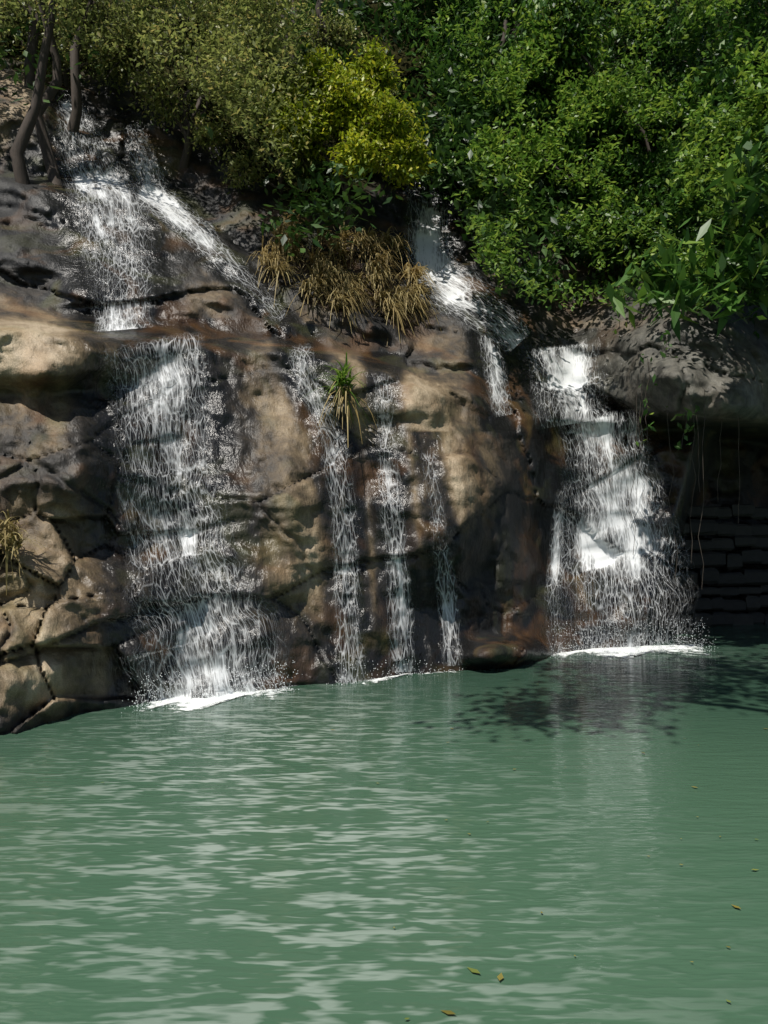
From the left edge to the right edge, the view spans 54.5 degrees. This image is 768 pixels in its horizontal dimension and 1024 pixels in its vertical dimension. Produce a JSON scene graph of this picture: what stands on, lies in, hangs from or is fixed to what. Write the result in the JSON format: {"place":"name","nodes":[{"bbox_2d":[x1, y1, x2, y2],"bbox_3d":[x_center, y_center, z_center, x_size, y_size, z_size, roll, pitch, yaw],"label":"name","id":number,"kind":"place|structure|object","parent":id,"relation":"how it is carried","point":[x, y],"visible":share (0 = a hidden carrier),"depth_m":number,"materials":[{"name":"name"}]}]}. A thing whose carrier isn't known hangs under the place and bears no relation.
{"place":"outdoors","nodes":[
{"label":"outdoors","id":0,"kind":"place"},
{"bbox_2d":[0,0,767,734],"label":"cliff rock","id":1,"kind":"object","parent":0,"point":[482,500],"visible":0.46,"depth_m":9.01,"materials":[{"name":"stone"}]},
{"bbox_2d":[0,0,153,96],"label":"olive tree","id":2,"kind":"object","parent":1,"relation":"on","point":[106,12],"depth_m":13.09,"materials":[{"name":"green plant"}]},
{"bbox_2d":[61,102,145,330],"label":"waterfall","id":3,"kind":"structure","parent":1,"relation":"on","point":[83,183],"depth_m":11.01,"materials":[{"name":"white liquid"}]},
{"bbox_2d":[130,127,163,190],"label":"waterfall","id":4,"kind":"structure","parent":1,"relation":"on","point":[144,165],"depth_m":12.28,"materials":[{"name":"white liquid"}]},
{"bbox_2d":[0,0,326,190],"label":"olive canopy leaves","id":5,"kind":"object","parent":1,"relation":"on","point":[251,91],"visible":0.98,"depth_m":10.67,"materials":[{"name":"green plant"}]},
{"bbox_2d":[81,0,292,167],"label":"olive tree","id":6,"kind":"object","parent":1,"relation":"on","point":[152,81],"depth_m":12.42,"materials":[{"name":"green plant"}]},
{"bbox_2d":[138,182,252,287],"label":"waterfall","id":7,"kind":"structure","parent":1,"relation":"on","point":[163,201],"depth_m":11.51,"materials":[{"name":"white liquid"}]},
{"bbox_2d":[114,338,277,699],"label":"waterfall","id":8,"kind":"structure","parent":1,"relation":"on","point":[217,671],"depth_m":7.36,"materials":[{"name":"white liquid"}]},
{"bbox_2d":[0,209,443,595],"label":"dry grass","id":9,"kind":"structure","parent":1,"relation":"on","point":[346,291],"depth_m":10.93,"materials":[{"name":"plant"}]},
{"bbox_2d":[218,0,399,201],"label":"olive bush","id":10,"kind":"object","parent":1,"relation":"on","point":[328,24],"depth_m":12.35,"materials":[{"name":"green plant"}]},
{"bbox_2d":[293,348,360,682],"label":"waterfall","id":11,"kind":"structure","parent":1,"relation":"on","point":[345,569],"depth_m":8.07,"materials":[{"name":"white liquid"}]},
{"bbox_2d":[304,352,373,431],"bbox_3d":[-0.426,-1.345,8.393,0.752,0.868,0.810,-2,-3,44],"label":"green tuft","id":12,"kind":"object","parent":1,"relation":"on","point":[341,379],"visible":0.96,"depth_m":8.38,"materials":[{"name":"green plant"}]},
{"bbox_2d":[252,35,436,224],"bbox_3d":[-0.607,-6.026,11.540,2.968,2.930,1.614,0,-2,0],"label":"yellow bush","id":13,"kind":"object","parent":1,"relation":"on","point":[412,150],"depth_m":11.40,"materials":[{"name":"plant"}]},
{"bbox_2d":[379,380,410,671],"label":"waterfall","id":14,"kind":"structure","parent":1,"relation":"on","point":[397,561],"depth_m":8.21,"materials":[{"name":"white liquid"}]},
{"bbox_2d":[425,457,457,662],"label":"waterfall","id":15,"kind":"structure","parent":1,"relation":"on","point":[446,607],"depth_m":8.59,"materials":[{"name":"white liquid"}]},
{"bbox_2d":[408,195,525,348],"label":"waterfall","id":16,"kind":"structure","parent":1,"relation":"on","point":[427,242],"depth_m":12.08,"materials":[{"name":"white liquid"}]},
{"bbox_2d":[485,336,507,414],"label":"waterfall","id":17,"kind":"structure","parent":1,"relation":"on","point":[497,366],"depth_m":10.46,"materials":[{"name":"white liquid"}]},
{"bbox_2d":[534,345,598,425],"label":"waterfall","id":18,"kind":"structure","parent":1,"relation":"on","point":[571,378],"depth_m":10.94,"materials":[{"name":"white liquid"}]},
{"bbox_2d":[377,0,767,315],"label":"jungle leaves","id":19,"kind":"object","parent":1,"relation":"on","point":[721,78],"visible":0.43,"depth_m":12.51,"materials":[{"name":"green plant"}]},
{"bbox_2d":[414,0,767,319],"bbox_3d":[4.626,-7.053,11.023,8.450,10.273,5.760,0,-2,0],"label":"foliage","id":20,"kind":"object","parent":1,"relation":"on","point":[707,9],"visible":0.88,"depth_m":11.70,"materials":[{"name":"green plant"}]},
{"bbox_2d":[419,0,767,254],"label":"tree","id":21,"kind":"object","parent":1,"relation":"on","point":[629,43],"depth_m":14.02,"materials":[{"name":"green plant"}]},
{"bbox_2d":[431,0,766,299],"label":"tree","id":22,"kind":"object","parent":1,"relation":"on","point":[570,25],"depth_m":12.56,"materials":[{"name":"green plant"}]},
{"bbox_2d":[628,375,739,581],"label":"hanging roots","id":23,"kind":"object","parent":1,"relation":"hanging from","point":[673,470],"visible":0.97,"depth_m":9.52,"materials":[{"name":"brown plant"}]},
{"bbox_2d":[610,301,758,454],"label":"trailing vines","id":24,"kind":"object","parent":1,"relation":"on","point":[689,413],"depth_m":9.76,"materials":[{"name":"green plant"}]},
{"bbox_2d":[602,125,767,340],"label":"jungle broad leaves","id":25,"kind":"object","parent":1,"relation":"on","point":[662,281],"visible":1,"depth_m":8.41,"materials":[{"name":"green plant"}]},
{"bbox_2d":[663,504,767,625],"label":"stone wall","id":26,"kind":"structure","parent":1,"relation":"on","point":[742,604],"depth_m":12.87,"materials":[{"name":"grey stone"}]},
{"bbox_2d":[0,623,767,1023],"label":"pool water","id":27,"kind":"structure","parent":0,"point":[284,857],"depth_m":3.58,"materials":[{"name":"green liquid"}]},
{"bbox_2d":[142,645,708,710],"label":"foam falls","id":28,"kind":"structure","parent":27,"relation":"on","point":[194,704],"depth_m":8.00,"materials":[{"name":"white liquid"}]},
{"bbox_2d":[121,617,715,712],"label":"spray droplets","id":29,"kind":"object","parent":28,"relation":"on","point":[275,690],"visible":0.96,"depth_m":7.32},
{"bbox_2d":[102,677,766,1018],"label":"floating leaves","id":30,"kind":"object","parent":27,"relation":"on","point":[500,976],"visible":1,"depth_m":2.56,"materials":[{"name":"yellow plant"}]},
{"bbox_2d":[551,507,563,651],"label":"waterfall","id":31,"kind":"structure","parent":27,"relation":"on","point":[555,563],"depth_m":10.13,"materials":[{"name":"white liquid"}]},
{"bbox_2d":[561,413,678,655],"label":"waterfall","id":32,"kind":"structure","parent":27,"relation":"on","point":[598,551],"depth_m":10.22,"materials":[{"name":"white liquid"}]},
{"bbox_2d":[0,0,767,295],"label":"forest wall","id":33,"kind":"structure","parent":0,"point":[441,150],"depth_m":11.98,"materials":[{"name":"green plant"}]}
]}

